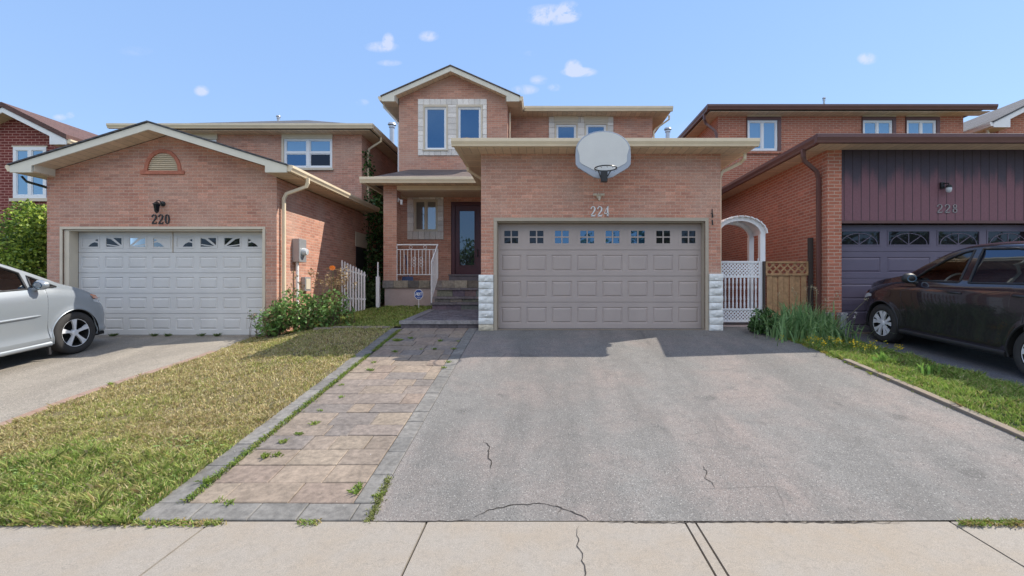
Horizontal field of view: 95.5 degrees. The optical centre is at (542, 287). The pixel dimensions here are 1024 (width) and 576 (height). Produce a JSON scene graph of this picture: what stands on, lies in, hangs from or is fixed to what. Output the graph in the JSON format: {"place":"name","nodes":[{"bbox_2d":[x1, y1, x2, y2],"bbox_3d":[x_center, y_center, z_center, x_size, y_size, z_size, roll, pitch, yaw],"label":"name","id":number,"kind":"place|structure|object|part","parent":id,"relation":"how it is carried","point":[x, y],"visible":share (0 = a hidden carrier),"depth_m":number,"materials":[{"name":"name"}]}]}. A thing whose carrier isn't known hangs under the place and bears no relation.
{"place":"outdoors","nodes":[
{"label":"outdoors","id":0,"kind":"place"},
{"bbox_2d":[0,335,255,422],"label":"driveway","id":1,"kind":"structure","parent":0,"point":[32,380],"depth_m":7.78,"materials":[{"name":"grey asphalt"}]},
{"bbox_2d":[0,264,105,356],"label":"parked car","id":2,"kind":"object","parent":1,"relation":"on","point":[37,312],"visible":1,"depth_m":8.01,"materials":[{"name":"silver metal"}]},
{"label":"side window","id":3,"kind":"part","parent":2,"relation":"part of","materials":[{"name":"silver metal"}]},
{"bbox_3d":[-8.507,0.500,7.330,0.107,0.858,1.310,0,6,0],"label":"door","id":4,"kind":"part","parent":2,"relation":"part of","materials":[{"name":"silver metal"}]},
{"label":"side window","id":5,"kind":"part","parent":2,"relation":"part of","materials":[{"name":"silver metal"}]},
{"bbox_2d":[0,351,216,425],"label":"edging strip","id":6,"kind":"object","parent":1,"relation":"on","point":[79,395],"visible":0.51,"depth_m":6.37,"materials":[{"name":"grey concrete"}]},
{"bbox_2d":[0,304,431,523],"bbox_3d":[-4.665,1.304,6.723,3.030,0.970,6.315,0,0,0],"label":"lawn","id":7,"kind":"structure","parent":0,"point":[222,383],"depth_m":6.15,"materials":[{"name":"plant"}]},
{"bbox_2d":[0,433,223,514],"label":"clover","id":8,"kind":"object","parent":7,"relation":"on","point":[99,472],"visible":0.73,"depth_m":4.29,"materials":[{"name":"green plant"}]},
{"bbox_2d":[247,307,267,338],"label":"dried flower","id":9,"kind":"object","parent":7,"relation":"on","point":[253,315],"visible":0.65,"depth_m":9.70,"materials":[{"name":"plant"}]},
{"bbox_2d":[251,297,299,337],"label":"shrub","id":10,"kind":"object","parent":7,"relation":"on","point":[277,325],"visible":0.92,"depth_m":9.63,"materials":[{"name":"green plant"}]},
{"bbox_2d":[314,326,389,329],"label":"edging stones","id":11,"kind":"object","parent":7,"relation":"on","point":[364,327],"visible":0.44,"depth_m":9.62,"materials":[{"name":"stone"}]},
{"bbox_2d":[134,328,477,521],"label":"paver walkway","id":12,"kind":"structure","parent":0,"point":[318,470],"depth_m":4.74,"materials":[{"name":"stone"}]},
{"bbox_2d":[346,308,431,325],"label":"lawn","id":13,"kind":"structure","parent":0,"point":[385,315],"depth_m":11.14,"materials":[{"name":"plant"}]},
{"bbox_2d":[287,267,346,330],"bbox_3d":[-4.847,0.197,9.997,1.143,1.387,1.116,0,0,-30],"label":"dried flower","id":14,"kind":"object","parent":13,"relation":"on","point":[326,283],"visible":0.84,"depth_m":10.03,"materials":[{"name":"brown plant"}]},
{"bbox_2d":[329,265,334,322],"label":"lily flower","id":15,"kind":"object","parent":13,"relation":"on","point":[332,267],"visible":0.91,"depth_m":9.93,"materials":[{"name":"orange plant"}]},
{"bbox_2d":[313,287,354,326],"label":"shrub","id":16,"kind":"object","parent":13,"relation":"on","point":[329,319],"visible":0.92,"depth_m":9.90,"materials":[{"name":"green plant"}]},
{"bbox_2d":[314,265,357,325],"bbox_3d":[-4.579,0.147,10.120,1.084,1.304,0.744,0,0,0],"label":"dried flower","id":17,"kind":"object","parent":13,"relation":"on","point":[340,283],"visible":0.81,"depth_m":10.09,"materials":[{"name":"brown plant"}]},
{"bbox_2d":[341,260,365,311],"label":"picket gate","id":18,"kind":"structure","parent":13,"relation":"on","point":[363,275],"depth_m":12.50,"materials":[{"name":"white paint"}]},
{"bbox_2d":[346,281,384,308],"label":"shrub","id":19,"kind":"object","parent":13,"relation":"on","point":[370,300],"visible":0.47,"depth_m":13.15,"materials":[{"name":"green plant"}]},
{"bbox_2d":[376,262,379,306],"bbox_3d":[-4.515,-0.035,12.745,0.090,1.350,0.090,0,0,0],"label":"gate post","id":20,"kind":"object","parent":13,"relation":"on","point":[377,291],"visible":0.74,"depth_m":12.70,"materials":[{"name":"white paint"}]},
{"bbox_2d":[414,289,422,307],"bbox_3d":[-3.293,0.323,12.356,0.231,0.570,0.027,0,0,0],"label":"yard sign","id":21,"kind":"object","parent":13,"relation":"on","point":[418,294],"visible":0.96,"depth_m":12.35,"materials":[{"name":"white paint"}]},
{"bbox_2d":[399,309,480,328],"bbox_3d":[-2.121,0.797,10.959,1.774,0.476,2.437,0,0,0],"label":"entry landing","id":22,"kind":"object","parent":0,"point":[435,318],"visible":0.72,"depth_m":9.98,"materials":[{"name":"stone"}]},
{"bbox_2d":[0,522,1023,575],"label":"sidewalk","id":23,"kind":"structure","parent":0,"point":[589,549],"depth_m":3.19,"materials":[{"name":"concrete"}]},
{"bbox_2d":[0,329,1023,527],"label":"weeds","id":24,"kind":"object","parent":23,"relation":"on","point":[967,522],"visible":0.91,"depth_m":3.85,"materials":[{"name":"green plant"}]},
{"bbox_2d":[0,0,1023,146],"label":"sky","id":25,"kind":"structure","parent":0,"point":[87,65],"materials":[{"name":"blue"}]},
{"bbox_2d":[228,326,1023,524],"bbox_3d":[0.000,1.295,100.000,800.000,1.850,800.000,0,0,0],"label":"ground","id":26,"kind":"structure","parent":0,"point":[950,521],"depth_m":3.68,"materials":[{"name":"green plant"}]},
{"bbox_2d":[0,102,97,276],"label":"brick house","id":27,"kind":"structure","parent":26,"relation":"on","point":[24,133],"depth_m":14.50,"materials":[{"name":"red brick"}]},
{"bbox_2d":[13,147,46,197],"bbox_3d":[-16.000,-3.600,14.505,1.033,1.600,0.070,0,0,0],"label":"window","id":28,"kind":"structure","parent":27,"relation":"in","point":[21,189],"depth_m":14.49,"materials":[{"name":"white plastic"}]},
{"bbox_2d":[5,115,397,338],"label":"brick house","id":29,"kind":"structure","parent":26,"relation":"on","point":[246,204],"depth_m":10.12,"materials":[{"name":"orange brick"}]},
{"bbox_2d":[152,200,165,213],"bbox_3d":[-8.119,-1.714,9.799,0.165,0.300,0.197,0,0,0],"label":"wall lantern","id":30,"kind":"object","parent":29,"relation":"attached to","point":[156,205],"depth_m":9.76,"materials":[{"name":"black metal"}]},
{"bbox_2d":[151,214,169,223],"bbox_3d":[-8.137,-1.469,9.890,0.389,0.210,0.015,0,0,0],"label":"house number","id":31,"kind":"object","parent":29,"relation":"attached to","point":[161,219],"visible":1,"depth_m":9.88,"materials":[{"name":"black metal"}]},
{"bbox_2d":[79,232,261,334],"bbox_3d":[-8.056,-0.099,10.141,4.117,2.238,0.058,0,0,0],"label":"garage door","id":32,"kind":"structure","parent":29,"relation":"in","point":[209,283],"depth_m":10.12,"materials":[{"name":"white metal"}]},
{"bbox_2d":[292,238,308,314],"bbox_3d":[-5.527,-0.116,10.660,0.275,2.012,0.320,0,0,0],"label":"electric meter","id":33,"kind":"object","parent":29,"relation":"attached to","point":[300,251],"visible":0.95,"depth_m":10.57,"materials":[{"name":"grey metal"}]},
{"bbox_2d":[301,277,310,290],"bbox_3d":[-5.612,-0.095,11.030,0.105,0.330,0.260,0,0,0],"label":"utility box","id":34,"kind":"object","parent":29,"relation":"attached to","point":[306,281],"visible":0.92,"depth_m":10.94,"materials":[{"name":"beige metal"}]},
{"bbox_2d":[284,139,331,167],"bbox_3d":[-7.342,-4.223,14.570,1.505,0.920,0.080,0,0,0],"label":"window","id":35,"kind":"structure","parent":29,"relation":"in","point":[299,153],"depth_m":14.58,"materials":[{"name":"blue glass"}]},
{"bbox_2d":[356,247,366,306],"bbox_3d":[-5.674,-0.335,14.525,0.032,1.850,0.850,0,0,0],"label":"side door","id":36,"kind":"structure","parent":29,"relation":"in","point":[360,260],"depth_m":14.43,"materials":[{"name":"plastic"}]},
{"bbox_2d":[362,150,384,303],"bbox_3d":[-5.845,-1.894,17.252,1.318,4.984,5.633,0,0,0],"label":"ivy","id":37,"kind":"object","parent":29,"relation":"attached to","point":[376,256],"visible":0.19,"depth_m":15.14,"materials":[{"name":"green plant"}]},
{"bbox_2d":[388,122,395,142],"bbox_3d":[-6.483,-3.292,20.000,0.360,7.663,0.351,0,0,0],"label":"flue pipe","id":38,"kind":"object","parent":29,"relation":"attached to","point":[392,125],"visible":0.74,"depth_m":19.91,"materials":[{"name":"silver metal"}]},
{"bbox_2d":[272,289,337,331],"bbox_3d":[-5.023,0.482,9.938,1.307,0.987,0.824,0,0,-38],"label":"shrub","id":39,"kind":"object","parent":26,"relation":"on","point":[304,312],"visible":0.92,"depth_m":9.76,"materials":[{"name":"green plant"}]},
{"bbox_2d":[359,65,759,330],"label":"brick house","id":40,"kind":"structure","parent":26,"relation":"on","point":[493,187],"depth_m":9.70,"materials":[{"name":"brown brick"}]},
{"bbox_2d":[402,255,412,279],"bbox_3d":[-3.870,-0.587,13.407,0.340,0.754,0.214,0,0,0],"label":"snow shovel","id":41,"kind":"object","parent":40,"relation":"on","point":[407,278],"visible":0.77,"depth_m":13.32,"materials":[{"name":"blue plastic"}]},
{"bbox_2d":[397,244,437,302],"bbox_3d":[-3.302,-0.420,12.859,1.530,1.620,0.727,0,0,36],"label":"porch railing","id":42,"kind":"object","parent":40,"relation":"attached to","point":[434,271],"visible":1,"depth_m":13.00,"materials":[{"name":"white metal"}]},
{"bbox_2d":[414,199,437,230],"bbox_3d":[-3.617,-2.251,14.425,0.745,0.993,0.070,0,0,0],"label":"window","id":43,"kind":"structure","parent":40,"relation":"in","point":[425,210],"depth_m":14.42,"materials":[{"name":"beige glass"}]},
{"bbox_2d":[425,107,445,148],"bbox_3d":[-3.310,-4.946,14.425,0.657,1.318,0.070,0,0,0],"label":"window","id":44,"kind":"structure","parent":40,"relation":"in","point":[435,117],"depth_m":14.42,"materials":[{"name":"blue glass"}]},
{"bbox_2d":[455,205,480,273],"bbox_3d":[-2.027,-1.503,14.450,1.378,2.151,0.100,0,0,0],"label":"front door","id":45,"kind":"structure","parent":40,"relation":"in","point":[467,217],"depth_m":14.47,"materials":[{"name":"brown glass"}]},
{"bbox_2d":[458,107,480,137],"bbox_3d":[-2.259,-4.946,14.425,0.707,1.318,0.070,0,0,0],"label":"window","id":46,"kind":"structure","parent":40,"relation":"in","point":[469,118],"depth_m":14.42,"materials":[{"name":"blue glass"}]},
{"bbox_2d":[556,125,575,137],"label":"window","id":47,"kind":"structure","parent":40,"relation":"in","point":[562,131],"depth_m":15.43,"materials":[{"name":"blue glass"}]},
{"bbox_2d":[586,125,605,134],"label":"window","id":48,"kind":"structure","parent":40,"relation":"in","point":[589,128],"depth_m":15.43,"materials":[{"name":"blue glass"}]},
{"bbox_2d":[593,193,604,200],"bbox_3d":[1.147,-1.853,9.454,0.230,0.162,0.086,0,0,0],"label":"flood light mount","id":49,"kind":"object","parent":40,"relation":"attached to","point":[599,196],"visible":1,"depth_m":9.43,"materials":[{"name":"beige metal"}]},
{"bbox_2d":[591,206,608,215],"bbox_3d":[1.173,-1.569,9.488,0.384,0.211,0.015,0,0,0],"label":"house number","id":50,"kind":"object","parent":40,"relation":"attached to","point":[607,213],"visible":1,"depth_m":9.48,"materials":[{"name":"white paint"}]},
{"bbox_2d":[499,224,700,327],"bbox_3d":[1.201,-0.240,9.723,4.235,2.201,0.054,0,0,0],"label":"garage door","id":51,"kind":"structure","parent":40,"relation":"in","point":[551,275],"depth_m":9.70,"materials":[{"name":"beige metal"}]},
{"bbox_2d":[575,131,630,182],"bbox_3d":[1.208,-2.552,8.975,0.992,1.104,1.301,0,0,21],"label":"basketball hoop","id":52,"kind":"object","parent":40,"relation":"attached to","point":[603,156],"visible":1,"depth_m":8.81,"materials":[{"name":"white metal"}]},
{"bbox_2d":[664,127,671,137],"bbox_3d":[5.942,-3.533,22.000,0.360,8.146,0.351,0,0,0],"label":"flue pipe","id":53,"kind":"object","parent":40,"relation":"attached to","point":[667,130],"visible":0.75,"depth_m":21.91,"materials":[{"name":"silver metal"}]},
{"bbox_2d":[721,215,767,322],"bbox_3d":[4.244,-0.343,10.290,1.128,2.405,0.820,0,0,0],"label":"garden arbor","id":54,"kind":"object","parent":26,"relation":"on","point":[751,226],"visible":0.46,"depth_m":10.00,"materials":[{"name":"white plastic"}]},
{"bbox_2d":[721,258,759,321],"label":"garden gate","id":55,"kind":"structure","parent":54,"relation":"attached to","point":[737,276],"depth_m":9.99,"materials":[{"name":"white plastic"}]},
{"bbox_2d":[747,307,779,334],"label":"plant","id":56,"kind":"object","parent":26,"relation":"on","point":[752,326],"visible":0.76,"depth_m":9.02,"materials":[{"name":"green plant"}]},
{"bbox_2d":[762,238,812,328],"bbox_3d":[5.242,-0.066,9.915,1.044,2.012,0.091,0,0,1],"label":"wood fence","id":57,"kind":"object","parent":26,"relation":"on","point":[788,282],"visible":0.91,"depth_m":9.92,"materials":[{"name":"brown wood"}]},
{"bbox_2d":[677,97,1023,333],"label":"brick house","id":58,"kind":"structure","parent":26,"relation":"on","point":[856,193],"depth_m":9.77,"materials":[{"name":"orange"}]},
{"bbox_2d":[748,120,776,150],"bbox_3d":[7.293,-5.054,15.415,0.991,1.009,0.070,0,0,0],"label":"window","id":59,"kind":"structure","parent":58,"relation":"in","point":[766,130],"depth_m":15.41,"materials":[{"name":"blue glass"}]},
{"bbox_2d":[863,120,891,132],"bbox_3d":[11.107,-5.054,15.415,0.974,1.009,0.070,0,0,0],"label":"window","id":60,"kind":"structure","parent":58,"relation":"in","point":[869,126],"depth_m":15.41,"materials":[{"name":"blue glass"}]},
{"bbox_2d":[907,120,935,132],"bbox_3d":[12.559,-5.054,15.415,0.974,1.009,0.070,0,0,0],"label":"window","id":61,"kind":"structure","parent":58,"relation":"in","point":[913,126],"depth_m":15.41,"materials":[{"name":"blue glass"}]},
{"bbox_2d":[842,225,1023,331],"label":"garage door","id":62,"kind":"structure","parent":58,"relation":"in","point":[871,254],"depth_m":9.77,"materials":[{"name":"metal"}]},
{"bbox_2d":[939,182,951,192],"bbox_3d":[8.303,-2.067,9.541,0.110,0.232,0.198,0,0,-23],"label":"wall lamp","id":63,"kind":"object","parent":58,"relation":"attached to","point":[948,188],"visible":1,"depth_m":9.50,"materials":[{"name":"black metal"}]},
{"bbox_2d":[936,204,956,212],"bbox_3d":[8.377,-1.645,9.611,0.420,0.182,0.015,0,0,0],"label":"house number","id":64,"kind":"object","parent":58,"relation":"attached to","point":[955,207],"visible":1,"depth_m":9.60,"materials":[{"name":"silver metal"}]},
{"bbox_2d":[843,359,1023,439],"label":"kerb strip","id":65,"kind":"object","parent":26,"relation":"on","point":[977,416],"visible":0.61,"depth_m":5.48,"materials":[{"name":"concrete"}]},
{"bbox_2d":[963,99,1023,132],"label":"brick house","id":66,"kind":"structure","parent":26,"relation":"on","point":[1009,118],"depth_m":15.40,"materials":[{"name":"grey"}]},
{"bbox_2d":[367,322,1023,522],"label":"driveway","id":67,"kind":"structure","parent":0,"point":[643,437],"depth_m":4.75,"materials":[{"name":"grey asphalt"}]},
{"bbox_2d":[723,325,747,326],"bbox_3d":[4.239,0.855,10.025,1.078,0.110,0.350,0,0,0],"label":"stone step","id":68,"kind":"object","parent":67,"relation":"on","point":[735,325],"visible":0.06,"depth_m":9.90,"materials":[{"name":"grey stone"}]},
{"bbox_2d":[791,336,1023,431],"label":"verge","id":69,"kind":"structure","parent":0,"point":[1021,418],"depth_m":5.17,"materials":[{"name":"green plant"}]},
{"bbox_2d":[754,303,839,344],"bbox_3d":[4.679,0.650,8.749,1.602,0.779,1.508,0,0,-35],"label":"iris plant","id":70,"kind":"object","parent":69,"relation":"on","point":[783,324],"visible":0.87,"depth_m":8.56,"materials":[{"name":"green plant"}]},
{"bbox_2d":[775,296,850,340],"bbox_3d":[5.036,0.581,8.787,1.255,0.932,1.303,0,0,40],"label":"iris plant","id":71,"kind":"object","parent":69,"relation":"on","point":[806,314],"visible":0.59,"depth_m":8.68,"materials":[{"name":"green plant"}]},
{"bbox_2d":[777,334,857,349],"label":"yellow flower","id":72,"kind":"object","parent":69,"relation":"on","point":[818,341],"visible":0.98,"depth_m":7.94,"materials":[{"name":"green plant"}]},
{"bbox_2d":[804,300,840,329],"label":"iris plant","id":73,"kind":"object","parent":69,"relation":"on","point":[834,309],"visible":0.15,"depth_m":9.13,"materials":[{"name":"green plant"}]},
{"bbox_2d":[777,286,868,328],"bbox_3d":[5.370,0.465,8.970,1.486,1.089,0.694,0,0,27],"label":"seed stalk","id":74,"kind":"object","parent":69,"relation":"on","point":[816,301],"visible":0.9,"depth_m":8.93,"materials":[{"name":"green plant"}]},
{"bbox_2d":[788,309,884,345],"bbox_3d":[5.357,0.735,8.627,1.806,0.682,1.350,0,0,0],"label":"iris plant","id":75,"kind":"object","parent":69,"relation":"on","point":[832,331],"visible":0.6,"depth_m":8.52,"materials":[{"name":"green plant"}]},
{"bbox_2d":[838,312,856,339],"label":"white flower","id":76,"kind":"object","parent":69,"relation":"on","point":[854,317],"visible":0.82,"depth_m":8.83,"materials":[{"name":"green plant"}]},
{"bbox_2d":[833,340,903,355],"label":"yellow flower","id":77,"kind":"object","parent":69,"relation":"on","point":[867,345],"visible":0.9,"depth_m":7.72,"materials":[{"name":"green plant"}]},
{"bbox_2d":[872,351,898,362],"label":"weed","id":78,"kind":"object","parent":69,"relation":"on","point":[881,357],"visible":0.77,"depth_m":7.03,"materials":[{"name":"green plant"}]},
{"bbox_2d":[914,361,941,374],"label":"weed","id":79,"kind":"object","parent":69,"relation":"on","point":[929,370],"visible":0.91,"depth_m":6.39,"materials":[{"name":"green plant"}]},
{"bbox_2d":[845,334,1023,385],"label":"driveway","id":80,"kind":"structure","parent":0,"point":[995,366],"depth_m":7.57,"materials":[{"name":"grey asphalt"}]},
{"bbox_2d":[836,312,847,334],"bbox_3d":[6.060,0.719,9.390,0.140,0.443,0.140,0,0,0],"label":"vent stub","id":81,"kind":"object","parent":80,"relation":"on","point":[844,317],"visible":0.44,"depth_m":9.33,"materials":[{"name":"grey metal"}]},
{"bbox_2d":[864,241,1023,373],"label":"parked car","id":82,"kind":"object","parent":80,"relation":"on","point":[971,297],"visible":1,"depth_m":7.14,"materials":[{"name":"grey paint"}]},
{"bbox_3d":[6.402,0.303,7.698,0.117,0.824,1.175,0,4,0],"label":"door","id":83,"kind":"part","parent":82,"relation":"part of","materials":[{"name":"grey paint"}]},
{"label":"side window","id":84,"kind":"part","parent":82,"relation":"part of","materials":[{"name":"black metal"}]},
{"bbox_3d":[6.401,0.387,6.614,0.115,0.920,1.061,0,4,0],"label":"door","id":85,"kind":"part","parent":82,"relation":"part of","materials":[{"name":"grey paint"}]},
{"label":"side window","id":86,"kind":"part","parent":82,"relation":"part of","materials":[{"name":"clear glass"}]},
{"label":"lawn","id":87,"kind":"structure","parent":0,"visible":0},
{"bbox_2d":[0,198,46,278],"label":"shrub","id":88,"kind":"object","parent":87,"relation":"on","point":[24,241],"visible":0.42,"depth_m":10.80,"materials":[{"name":"green plant"}]}
]}

